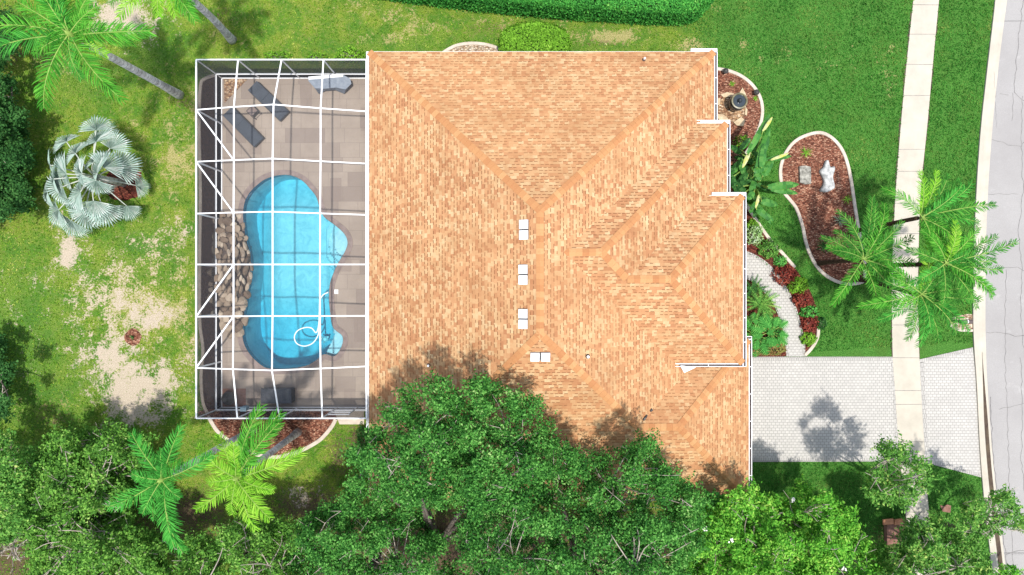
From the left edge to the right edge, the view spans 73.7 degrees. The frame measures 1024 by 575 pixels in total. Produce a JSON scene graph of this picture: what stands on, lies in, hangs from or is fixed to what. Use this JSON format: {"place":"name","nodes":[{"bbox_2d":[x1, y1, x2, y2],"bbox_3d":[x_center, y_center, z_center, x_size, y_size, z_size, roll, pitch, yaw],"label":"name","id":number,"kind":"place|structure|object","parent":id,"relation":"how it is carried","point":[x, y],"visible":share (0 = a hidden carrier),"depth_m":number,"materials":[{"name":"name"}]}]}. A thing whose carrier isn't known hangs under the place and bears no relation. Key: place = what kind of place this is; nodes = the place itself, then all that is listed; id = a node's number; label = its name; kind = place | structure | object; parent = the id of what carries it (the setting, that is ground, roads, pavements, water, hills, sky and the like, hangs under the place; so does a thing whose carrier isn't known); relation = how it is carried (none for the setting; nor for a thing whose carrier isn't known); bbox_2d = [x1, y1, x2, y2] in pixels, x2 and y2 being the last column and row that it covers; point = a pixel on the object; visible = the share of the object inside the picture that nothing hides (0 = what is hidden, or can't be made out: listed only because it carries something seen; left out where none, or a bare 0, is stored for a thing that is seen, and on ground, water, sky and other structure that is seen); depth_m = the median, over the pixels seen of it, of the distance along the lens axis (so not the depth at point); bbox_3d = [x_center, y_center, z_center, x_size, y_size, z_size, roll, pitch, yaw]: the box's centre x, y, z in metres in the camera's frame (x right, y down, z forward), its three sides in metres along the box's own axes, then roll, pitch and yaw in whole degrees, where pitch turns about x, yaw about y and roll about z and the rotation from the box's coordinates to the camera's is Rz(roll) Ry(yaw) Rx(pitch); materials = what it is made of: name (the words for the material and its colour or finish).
{"place":"outdoors","nodes":[
{"label":"outdoors","id":0,"kind":"place"},
{"bbox_2d":[221,391,237,404],"bbox_3d":[-14.979,5.852,35.984,0.720,0.876,0.720,0,90,0],"label":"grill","id":1,"kind":"object","parent":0,"point":[228,398],"visible":0.94,"depth_m":35.84,"materials":[{"name":"metal"}]},
{"bbox_2d":[222,79,365,406],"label":"pool deck","id":2,"kind":"structure","parent":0,"point":[297,136],"depth_m":36.42,"materials":[{"name":"tile"}]},
{"bbox_2d":[222,389,245,406],"bbox_3d":[-14.855,5.867,36.412,1.317,0.012,0.958,0,90,0],"label":"mat","id":3,"kind":"object","parent":2,"relation":"on","point":[241,396],"visible":0.69,"depth_m":36.41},
{"bbox_2d":[214,211,253,337],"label":"rock waterfall","id":4,"kind":"object","parent":2,"relation":"on","point":[224,254],"visible":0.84,"depth_m":35.85,"materials":[{"name":"stone"}]},
{"bbox_2d":[224,79,246,102],"bbox_3d":[-14.727,-10.476,36.425,1.266,0.050,1.283,0,90,0],"label":"pebble bed","id":5,"kind":"object","parent":2,"relation":"on","point":[229,87],"visible":0.9,"depth_m":36.40,"materials":[{"name":"gravel"}]},
{"bbox_2d":[223,108,263,147],"bbox_3d":[-14.176,-8.476,36.142,0.739,0.557,2.298,-45,90,0],"label":"sun lounger","id":6,"kind":"object","parent":2,"relation":"on","point":[249,132],"visible":0.91,"depth_m":36.06,"materials":[{"name":"grey fabric"}]},
{"bbox_2d":[246,107,260,119],"bbox_3d":[-13.653,-9.267,36.203,0.470,0.435,0.570,-45,90,0],"label":"side table","id":7,"kind":"object","parent":2,"relation":"on","point":[251,111],"visible":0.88,"depth_m":36.00,"materials":[{"name":"metal"}]},
{"bbox_2d":[248,81,289,120],"bbox_3d":[-12.845,-9.841,36.142,2.298,0.557,0.739,44,90,0],"label":"sun lounger","id":8,"kind":"object","parent":2,"relation":"on","point":[260,92],"visible":0.98,"depth_m":36.06,"materials":[{"name":"grey fabric"}]},
{"bbox_2d":[261,387,294,402],"bbox_3d":[-12.349,5.665,36.066,1.640,0.709,0.835,0,90,0],"label":"storage box","id":9,"kind":"object","parent":2,"relation":"on","point":[285,394],"visible":0.9,"depth_m":35.72,"materials":[{"name":"grey plastic"}]},
{"bbox_2d":[195,59,367,418],"bbox_3d":[-11.320,-2.380,34.498,8.441,3.845,17.693,0,90,0],"label":"pool cage","id":10,"kind":"object","parent":2,"relation":"on","point":[210,74],"visible":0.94,"depth_m":34.29,"materials":[{"name":"white metal"}]},
{"bbox_2d":[328,407,357,414],"bbox_3d":[-8.749,6.369,35.375,1.108,2.050,0.094,0,90,0],"label":"screen door","id":11,"kind":"structure","parent":10,"relation":"in","point":[336,407],"depth_m":35.25,"materials":[{"name":"white metal"}]},
{"bbox_2d":[237,170,352,373],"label":"swimming pool","id":12,"kind":"structure","parent":2,"relation":"in","point":[296,241],"depth_m":37.55,"materials":[{"name":"liquid"}]},
{"bbox_2d":[294,292,328,346],"bbox_3d":[-10.407,1.811,36.916,1.234,1.001,3.268,36,90,0],"label":"cleaner hose","id":13,"kind":"object","parent":12,"relation":"on","point":[312,329],"visible":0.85,"depth_m":36.49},
{"bbox_2d":[308,74,350,93],"bbox_3d":[-9.520,-10.728,35.885,2.314,1.090,0.884,0,90,0],"label":"covered grill","id":14,"kind":"object","parent":2,"relation":"on","point":[341,83],"visible":0.98,"depth_m":35.44,"materials":[{"name":"grey fabric"}]},
{"bbox_2d":[0,0,994,574],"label":"lawn","id":15,"kind":"structure","parent":0,"point":[118,296],"depth_m":36.50,"materials":[{"name":"plant"}]},
{"bbox_2d":[0,332,19,423],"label":"broadleaf tree","id":16,"kind":"object","parent":15,"relation":"on","point":[5,376],"visible":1,"depth_m":34.00,"materials":[{"name":"green plant"}]},
{"bbox_2d":[0,1,21,71],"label":"broadleaf tree","id":17,"kind":"object","parent":15,"relation":"on","point":[6,57],"visible":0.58,"depth_m":33.83,"materials":[{"name":"green plant"}]},
{"bbox_2d":[0,529,30,574],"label":"bare tree","id":18,"kind":"object","parent":15,"relation":"on","point":[13,544],"visible":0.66,"depth_m":33.02,"materials":[{"name":"grey plant"}]},
{"bbox_2d":[0,540,31,561],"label":"bare tree","id":19,"kind":"object","parent":15,"relation":"on","point":[15,550],"visible":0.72,"depth_m":33.10,"materials":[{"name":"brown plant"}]},
{"bbox_2d":[0,70,38,222],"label":"broadleaf tree","id":20,"kind":"object","parent":15,"relation":"on","point":[16,191],"visible":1,"depth_m":33.66,"materials":[{"name":"green plant"}]},
{"bbox_2d":[0,428,51,547],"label":"broadleaf tree","id":21,"kind":"object","parent":15,"relation":"on","point":[11,485],"visible":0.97,"depth_m":31.99,"materials":[{"name":"green plant"}]},
{"bbox_2d":[6,417,174,574],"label":"broadleaf tree","id":22,"kind":"object","parent":15,"relation":"on","point":[86,534],"visible":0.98,"depth_m":31.58,"materials":[{"name":"green plant"}]},
{"bbox_2d":[0,0,184,113],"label":"palm tree","id":23,"kind":"object","parent":15,"relation":"on","point":[60,17],"visible":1,"depth_m":26.97,"materials":[{"name":"plant"}]},
{"bbox_2d":[103,166,142,200],"bbox_3d":[-20.802,-5.595,36.505,2.195,0.050,1.947,0,90,0],"label":"mulch ring","id":24,"kind":"object","parent":15,"relation":"on","point":[127,192],"visible":0.49,"depth_m":36.48,"materials":[{"name":"wood"}]},
{"bbox_2d":[43,114,150,238],"bbox_3d":[-21.262,-5.592,34.430,5.169,4.190,6.164,0,90,0],"label":"fan palm","id":25,"kind":"object","parent":24,"relation":"on","point":[97,161],"visible":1,"depth_m":33.82,"materials":[{"name":"plant"}]},
{"bbox_2d":[124,328,141,345],"bbox_3d":[-20.240,2.678,36.505,0.872,0.050,0.893,-43,90,0],"label":"mulch ring","id":26,"kind":"object","parent":15,"relation":"on","point":[135,333],"visible":1,"depth_m":36.48,"materials":[{"name":"red wood"}]},
{"bbox_2d":[107,0,236,44],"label":"palm tree","id":27,"kind":"object","parent":15,"relation":"on","point":[229,36],"visible":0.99,"depth_m":27.77,"materials":[{"name":"plant"}]},
{"bbox_2d":[153,508,307,574],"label":"oak tree","id":28,"kind":"object","parent":15,"relation":"on","point":[238,537],"visible":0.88,"depth_m":31.59,"materials":[{"name":"green plant"}]},
{"bbox_2d":[213,419,332,454],"bbox_3d":[-12.843,7.704,36.495,7.936,0.050,2.688,0,90,0],"label":"mulch bed","id":29,"kind":"object","parent":15,"relation":"on","point":[313,430],"visible":0.48,"depth_m":36.47,"materials":[{"name":"red wood"}]},
{"bbox_2d":[103,422,257,556],"bbox_3d":[-13.895,7.801,31.470,4.095,10.069,4.954,22,90,0],"label":"palm tree","id":30,"kind":"object","parent":29,"relation":"on","point":[166,473],"visible":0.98,"depth_m":26.91,"materials":[{"name":"plant"}]},
{"bbox_2d":[191,402,306,532],"bbox_3d":[-10.929,7.513,31.959,4.918,9.105,5.432,0,90,0],"label":"palm tree","id":31,"kind":"object","parent":29,"relation":"on","point":[236,463],"visible":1,"depth_m":28.19,"materials":[{"name":"plant"}]},
{"bbox_2d":[208,419,336,458],"bbox_3d":[-12.810,7.979,36.450,6.984,0.100,2.339,0,90,0],"label":"bed edging","id":32,"kind":"object","parent":29,"relation":"on","point":[309,446],"visible":0.57,"depth_m":36.40,"materials":[{"name":"concrete"}]},
{"bbox_2d":[263,50,292,58],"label":"bush","id":33,"kind":"object","parent":15,"relation":"on","point":[269,54],"visible":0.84,"depth_m":36.06,"materials":[{"name":"green plant"}]},
{"bbox_2d":[306,51,327,58],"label":"bush","id":34,"kind":"object","parent":15,"relation":"on","point":[317,55],"visible":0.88,"depth_m":36.09,"materials":[{"name":"green plant"}]},
{"bbox_2d":[333,45,365,58],"bbox_3d":[-8.525,-12.339,36.009,1.940,1.005,0.862,0,90,0],"label":"bush","id":35,"kind":"object","parent":15,"relation":"on","point":[351,51],"visible":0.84,"depth_m":35.92,"materials":[{"name":"green plant"}]},
{"bbox_2d":[338,419,363,423],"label":"side slab","id":36,"kind":"structure","parent":15,"relation":"on","point":[349,421],"depth_m":36.45,"materials":[{"name":"concrete"}]},
{"bbox_2d":[355,421,368,445],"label":"bush","id":37,"kind":"object","parent":15,"relation":"on","point":[359,439],"visible":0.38,"depth_m":36.01,"materials":[{"name":"green plant"}]},
{"bbox_2d":[274,488,468,574],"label":"oak tree","id":38,"kind":"object","parent":15,"relation":"on","point":[428,541],"visible":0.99,"depth_m":29.90,"materials":[{"name":"green plant"}]},
{"bbox_2d":[336,369,565,541],"bbox_3d":[-2.627,7.510,30.680,10.080,12.064,8.287,-40,90,0],"label":"oak tree","id":39,"kind":"object","parent":15,"relation":"on","point":[430,433],"visible":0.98,"depth_m":27.35,"materials":[{"name":"green plant"}]},
{"bbox_2d":[450,45,497,50],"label":"pebble bed","id":40,"kind":"object","parent":15,"relation":"on","point":[473,48],"visible":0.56,"depth_m":36.47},
{"bbox_2d":[443,42,497,50],"bbox_3d":[-2.123,-12.727,36.450,3.770,0.100,0.788,-3,90,0],"label":"bed edging","id":41,"kind":"object","parent":40,"relation":"on","point":[471,43],"visible":0.63,"depth_m":36.40,"materials":[{"name":"concrete"}]},
{"bbox_2d":[498,19,572,50],"bbox_3d":[1.209,-12.854,35.638,3.942,1.774,2.046,0,90,0],"label":"bush","id":42,"kind":"object","parent":15,"relation":"on","point":[535,35],"visible":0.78,"depth_m":35.06,"materials":[{"name":"green plant"}]},
{"bbox_2d":[389,0,714,26],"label":"hedge","id":43,"kind":"object","parent":15,"relation":"on","point":[671,12],"visible":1,"depth_m":35.23,"materials":[{"name":"green plant"}]},
{"bbox_2d":[366,48,751,502],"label":"house","id":44,"kind":"structure","parent":15,"relation":"on","point":[563,233],"depth_m":31.92,"materials":[{"name":"orange tile"}]},
{"bbox_2d":[449,427,715,574],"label":"oak tree","id":45,"kind":"object","parent":15,"relation":"on","point":[640,553],"visible":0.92,"depth_m":27.92,"materials":[{"name":"green plant"}]},
{"bbox_2d":[695,489,726,533],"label":"broadleaf tree","id":46,"kind":"object","parent":15,"relation":"on","point":[714,501],"visible":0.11,"depth_m":32.17,"materials":[{"name":"green plant"}]},
{"bbox_2d":[718,94,745,121],"bbox_3d":[11.725,-9.593,36.489,1.552,0.050,1.530,0,90,0],"label":"pebble bed","id":47,"kind":"object","parent":15,"relation":"on","point":[728,113],"visible":0.65,"depth_m":36.46,"materials":[{"name":"gravel"}]},
{"bbox_2d":[728,93,747,111],"bbox_3d":[11.836,-9.715,35.935,0.880,1.130,0.880,0,90,0],"label":"fountain","id":48,"kind":"object","parent":47,"relation":"on","point":[737,101],"visible":1,"depth_m":35.54,"materials":[{"name":"stone"}]},
{"bbox_2d":[718,71,760,165],"bbox_3d":[11.860,-9.037,36.495,3.049,0.050,6.060,0,90,0],"label":"mulch bed","id":49,"kind":"object","parent":15,"relation":"on","point":[748,128],"visible":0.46,"depth_m":36.47,"materials":[{"name":"red wood"}]},
{"bbox_2d":[733,117,744,125],"bbox_3d":[12.161,-8.809,36.420,0.508,0.100,0.508,-45,90,0],"label":"flagstone","id":50,"kind":"object","parent":49,"relation":"on","point":[740,121],"visible":1,"depth_m":36.37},
{"bbox_2d":[718,67,763,153],"bbox_3d":[12.427,-9.746,36.450,1.964,0.100,5.025,-21,90,0],"label":"bed edging","id":51,"kind":"object","parent":49,"relation":"on","point":[749,82],"visible":0.66,"depth_m":36.40,"materials":[{"name":"concrete"}]},
{"bbox_2d":[733,135,750,149],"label":"bush","id":52,"kind":"object","parent":49,"relation":"on","point":[741,137],"visible":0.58,"depth_m":36.20,"materials":[{"name":"green plant"}]},
{"bbox_2d":[730,114,790,190],"bbox_3d":[12.543,-6.804,34.896,3.016,3.253,3.667,0,90,0],"label":"paddle plant","id":53,"kind":"object","parent":15,"relation":"on","point":[745,166],"visible":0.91,"depth_m":34.10,"materials":[{"name":"green plant"}]},
{"bbox_2d":[733,159,798,223],"bbox_3d":[12.600,-4.875,35.195,3.200,2.661,2.949,39,90,0],"label":"paddle plant","id":54,"kind":"object","parent":15,"relation":"on","point":[754,194],"visible":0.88,"depth_m":34.58,"materials":[{"name":"green plant"}]},
{"bbox_2d":[746,279,786,356],"bbox_3d":[13.299,1.607,36.503,3.093,0.050,4.762,0,90,0],"label":"mulch bed","id":55,"kind":"object","parent":15,"relation":"on","point":[754,310],"visible":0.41,"depth_m":36.48,"materials":[{"name":"wood"}]},
{"bbox_2d":[746,274,768,303],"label":"fern palm","id":56,"kind":"object","parent":55,"relation":"on","point":[754,286],"visible":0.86,"depth_m":35.93,"materials":[{"name":"green plant"}]},
{"bbox_2d":[746,312,776,356],"bbox_3d":[12.978,2.388,36.093,2.181,0.837,2.462,-43,90,0],"label":"lobed plant","id":57,"kind":"object","parent":55,"relation":"on","point":[757,344],"visible":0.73,"depth_m":35.90,"materials":[{"name":"green plant"}]},
{"bbox_2d":[746,283,780,322],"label":"fern palm","id":58,"kind":"object","parent":55,"relation":"on","point":[761,306],"visible":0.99,"depth_m":35.88,"materials":[{"name":"green plant"}]},
{"bbox_2d":[750,309,788,351],"bbox_3d":[13.669,2.369,36.071,2.222,0.878,2.109,37,90,0],"label":"lobed plant","id":59,"kind":"object","parent":55,"relation":"on","point":[775,323],"visible":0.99,"depth_m":35.87,"materials":[{"name":"green plant"}]},
{"bbox_2d":[760,341,786,355],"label":"shrub","id":60,"kind":"object","parent":55,"relation":"on","point":[781,350],"visible":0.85,"depth_m":36.05,"materials":[{"name":"yellow plant"}]},
{"bbox_2d":[730,185,818,351],"bbox_3d":[13.798,-1.010,36.503,2.243,0.050,9.776,-35,90,0],"label":"mulch bed","id":61,"kind":"object","parent":15,"relation":"on","point":[752,248],"visible":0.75,"depth_m":36.48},
{"bbox_2d":[746,218,759,229],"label":"shrub","id":62,"kind":"object","parent":61,"relation":"on","point":[753,221],"visible":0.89,"depth_m":36.15,"materials":[{"name":"green plant"}]},
{"bbox_2d":[746,224,763,245],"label":"shrub","id":63,"kind":"object","parent":61,"relation":"on","point":[758,233],"visible":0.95,"depth_m":36.02,"materials":[{"name":"green plant"}]},
{"bbox_2d":[757,238,780,258],"bbox_3d":[13.678,-2.067,36.102,1.301,0.819,1.164,0,90,0],"label":"shrub","id":64,"kind":"object","parent":61,"relation":"on","point":[772,247],"visible":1,"depth_m":36.06,"materials":[{"name":"green plant"}]},
{"bbox_2d":[746,202,795,267],"bbox_3d":[13.639,-2.845,36.450,0.322,0.100,4.576,-37,90,0],"label":"bed edging","id":65,"kind":"object","parent":61,"relation":"on","point":[782,253],"visible":0.6,"depth_m":36.40,"materials":[{"name":"concrete"}]},
{"bbox_2d":[773,255,786,266],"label":"shrub","id":66,"kind":"object","parent":61,"relation":"on","point":[778,261],"visible":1,"depth_m":36.18,"materials":[{"name":"green plant"}]},
{"bbox_2d":[770,265,798,286],"bbox_3d":[14.460,-0.654,36.104,1.266,0.816,1.284,-42,90,0],"label":"shrub","id":67,"kind":"object","parent":61,"relation":"on","point":[784,274],"visible":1,"depth_m":36.03,"materials":[{"name":"red plant"}]},
{"bbox_2d":[787,276,809,294],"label":"shrub","id":68,"kind":"object","parent":61,"relation":"on","point":[798,287],"visible":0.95,"depth_m":36.08,"materials":[{"name":"green plant"}]},
{"bbox_2d":[790,291,811,307],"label":"shrub","id":69,"kind":"object","parent":61,"relation":"on","point":[800,299],"visible":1,"depth_m":36.10,"materials":[{"name":"red plant"}]},
{"bbox_2d":[799,332,817,346],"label":"shrub","id":70,"kind":"object","parent":61,"relation":"on","point":[813,339],"visible":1,"depth_m":36.17,"materials":[{"name":"green plant"}]},
{"bbox_2d":[798,305,819,317],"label":"shrub","id":71,"kind":"object","parent":61,"relation":"on","point":[809,311],"visible":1,"depth_m":36.12,"materials":[{"name":"green plant"}]},
{"bbox_2d":[800,316,818,331],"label":"shrub","id":72,"kind":"object","parent":61,"relation":"on","point":[809,322],"visible":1,"depth_m":36.10,"materials":[{"name":"red plant"}]},
{"bbox_2d":[804,328,819,355],"bbox_3d":[16.080,2.931,36.450,0.350,0.100,1.670,27,90,0],"label":"bed edging","id":73,"kind":"object","parent":61,"relation":"on","point":[809,350],"visible":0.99,"depth_m":36.40,"materials":[{"name":"concrete"}]},
{"bbox_2d":[680,473,883,574],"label":"flowering tree","id":74,"kind":"object","parent":15,"relation":"on","point":[801,518],"visible":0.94,"depth_m":30.38,"materials":[{"name":"green plant"}]},
{"bbox_2d":[816,317,826,329],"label":"shrub","id":75,"kind":"object","parent":15,"relation":"on","point":[822,322],"visible":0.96,"depth_m":36.25,"materials":[{"name":"green plant"}]},
{"bbox_2d":[782,134,862,281],"bbox_3d":[16.507,-4.098,36.495,3.682,0.050,8.293,-10,90,0],"label":"mulch bed","id":76,"kind":"object","parent":15,"relation":"on","point":[815,206],"visible":0.78,"depth_m":36.47,"materials":[{"name":"red wood"}]},
{"bbox_2d":[798,166,810,184],"bbox_3d":[15.599,-5.986,36.385,0.616,0.170,0.992,0,90,0],"label":"flat stone","id":77,"kind":"object","parent":76,"relation":"on","point":[804,175],"visible":1,"depth_m":36.30,"materials":[{"name":"stone"}]},
{"bbox_2d":[778,131,866,285],"bbox_3d":[16.507,-4.098,36.450,3.852,0.100,8.462,-10,90,0],"label":"bed edging","id":78,"kind":"object","parent":76,"relation":"on","point":[797,211],"visible":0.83,"depth_m":36.40,"materials":[{"name":"concrete"}]},
{"bbox_2d":[819,160,834,191],"bbox_3d":[16.782,-5.929,36.355,0.792,0.230,1.710,0,90,0],"label":"garden statue","id":79,"kind":"object","parent":76,"relation":"on","point":[826,172],"visible":1,"depth_m":36.24,"materials":[{"name":"white stone"}]},
{"bbox_2d":[816,195,918,311],"bbox_3d":[16.874,-1.588,33.825,4.907,5.358,5.445,0,90,0],"label":"palm tree","id":80,"kind":"object","parent":76,"relation":"on","point":[872,246],"visible":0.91,"depth_m":31.59,"materials":[{"name":"plant"}]},
{"bbox_2d":[856,235,983,347],"bbox_3d":[18.814,0.339,33.324,5.064,6.391,4.747,34,90,0],"label":"palm tree","id":81,"kind":"object","parent":76,"relation":"on","point":[930,298],"visible":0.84,"depth_m":30.59,"materials":[{"name":"plant"}]},
{"bbox_2d":[848,168,998,257],"bbox_3d":[19.270,-3.523,33.039,3.833,6.925,4.664,-31,90,0],"label":"palm tree","id":82,"kind":"object","parent":76,"relation":"on","point":[937,207],"visible":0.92,"depth_m":30.16,"materials":[{"name":"plant"}]},
{"bbox_2d":[860,219,1019,310],"bbox_3d":[19.625,-0.989,32.840,4.637,7.336,4.071,0,90,0],"label":"palm tree","id":83,"kind":"object","parent":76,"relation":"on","point":[961,268],"visible":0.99,"depth_m":29.78,"materials":[{"name":"plant"}]},
{"bbox_2d":[882,518,904,544],"bbox_3d":[20.211,12.931,36.290,1.175,0.420,1.401,0,90,0],"label":"brick planter","id":84,"kind":"object","parent":15,"relation":"on","point":[891,524],"visible":0.83,"depth_m":36.18,"materials":[{"name":"brick"}]},
{"bbox_2d":[859,430,943,513],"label":"broadleaf tree","id":85,"kind":"object","parent":15,"relation":"on","point":[889,487],"visible":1,"depth_m":30.59,"materials":[{"name":"green plant"}]},
{"bbox_2d":[869,510,1004,574],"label":"broadleaf tree","id":86,"kind":"object","parent":15,"relation":"on","point":[930,552],"visible":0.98,"depth_m":30.92,"materials":[{"name":"green plant"}]},
{"bbox_2d":[940,504,950,512],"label":"red slab","id":87,"kind":"structure","parent":15,"relation":"on","point":[945,508],"depth_m":36.44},
{"bbox_2d":[950,314,972,328],"bbox_3d":[23.980,1.852,36.499,1.505,0.050,0.884,0,90,0],"label":"pebble bed","id":88,"kind":"object","parent":15,"relation":"on","point":[967,316],"visible":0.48,"depth_m":36.47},
{"bbox_2d":[941,483,1023,547],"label":"broadleaf tree","id":89,"kind":"object","parent":15,"relation":"on","point":[1004,499],"visible":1,"depth_m":31.28,"materials":[{"name":"green plant"}]},
{"bbox_2d":[996,563,1023,574],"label":"broadleaf tree","id":90,"kind":"object","parent":15,"relation":"on","point":[1012,569],"visible":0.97,"depth_m":33.67,"materials":[{"name":"green plant"}]},
{"bbox_2d":[746,254,803,355],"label":"walkway","id":91,"kind":"structure","parent":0,"point":[754,267],"depth_m":36.47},
{"bbox_2d":[746,276,789,355],"bbox_3d":[13.630,1.148,36.466,1.225,0.001,5.490,-35,90,0],"label":"walkway border","id":92,"kind":"object","parent":91,"relation":"on","point":[779,315],"visible":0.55,"depth_m":36.47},
{"bbox_2d":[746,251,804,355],"bbox_3d":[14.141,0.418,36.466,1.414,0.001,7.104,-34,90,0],"label":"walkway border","id":93,"kind":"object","parent":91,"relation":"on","point":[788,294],"visible":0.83,"depth_m":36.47,"materials":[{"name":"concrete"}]},
{"bbox_2d":[752,357,897,461],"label":"driveway","id":94,"kind":"structure","parent":0,"point":[827,408],"depth_m":36.47,"materials":[{"name":"concrete"}]},
{"bbox_2d":[752,357,891,359],"bbox_3d":[15.975,3.797,36.466,8.675,0.001,0.200,0,90,0],"label":"driveway border","id":95,"kind":"object","parent":94,"relation":"on","point":[822,358],"visible":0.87,"depth_m":36.47,"materials":[{"name":"concrete"}]},
{"bbox_2d":[752,458,896,460],"bbox_3d":[16.146,9.185,36.466,9.017,0.001,0.200,0,90,0],"label":"driveway border","id":96,"kind":"object","parent":94,"relation":"on","point":[807,459],"visible":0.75,"depth_m":36.47,"materials":[{"name":"concrete"}]},
{"bbox_2d":[891,362,897,457],"bbox_3d":[20.489,6.550,36.466,0.232,0.001,5.194,-3,90,0],"label":"driveway border","id":97,"kind":"object","parent":94,"relation":"on","point":[896,429],"visible":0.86,"depth_m":36.47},
{"bbox_2d":[890,0,938,574],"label":"sidewalk","id":98,"kind":"structure","parent":0,"point":[911,150],"depth_m":36.47,"materials":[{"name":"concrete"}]},
{"bbox_2d":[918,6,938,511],"bbox_3d":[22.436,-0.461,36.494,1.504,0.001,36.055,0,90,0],"label":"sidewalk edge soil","id":99,"kind":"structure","parent":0,"point":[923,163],"depth_m":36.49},
{"bbox_2d":[919,347,980,476],"bbox_3d":[23.390,6.758,36.497,2.956,0.050,6.959,-3,90,0],"label":"driveway apron","id":100,"kind":"object","parent":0,"point":[951,410],"visible":0.97,"depth_m":36.47,"materials":[{"name":"concrete"}]},
{"bbox_2d":[920,362,928,457],"bbox_3d":[22.024,6.551,36.466,0.212,0.001,5.126,-3,90,0],"label":"driveway border","id":101,"kind":"object","parent":100,"relation":"on","point":[924,411],"visible":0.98,"depth_m":36.47,"materials":[{"name":"concrete"}]},
{"bbox_2d":[920,348,972,362],"bbox_3d":[23.193,3.618,36.466,2.862,0.001,0.200,-13,90,0],"label":"driveway border","id":102,"kind":"object","parent":100,"relation":"on","point":[944,355],"visible":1,"depth_m":36.47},
{"bbox_2d":[926,459,980,476],"bbox_3d":[23.552,9.638,36.466,2.994,0.001,0.200,15,90,0],"label":"driveway border","id":103,"kind":"object","parent":100,"relation":"on","point":[956,469],"visible":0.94,"depth_m":36.47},
{"bbox_2d":[985,0,1023,574],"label":"road","id":104,"kind":"structure","parent":0,"point":[1004,313],"depth_m":36.47,"materials":[{"name":"asphalt"}]},
{"bbox_2d":[972,0,1006,573],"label":"road kerb","id":105,"kind":"structure","parent":104,"relation":"on","point":[982,183],"depth_m":36.44,"materials":[{"name":"concrete"}]},
{"bbox_2d":[982,352,1002,569],"bbox_3d":[25.619,10.132,36.451,0.447,0.018,13.421,-6,90,0],"label":"gutter silt","id":106,"kind":"object","parent":105,"relation":"on","point":[998,544],"visible":0.73,"depth_m":36.45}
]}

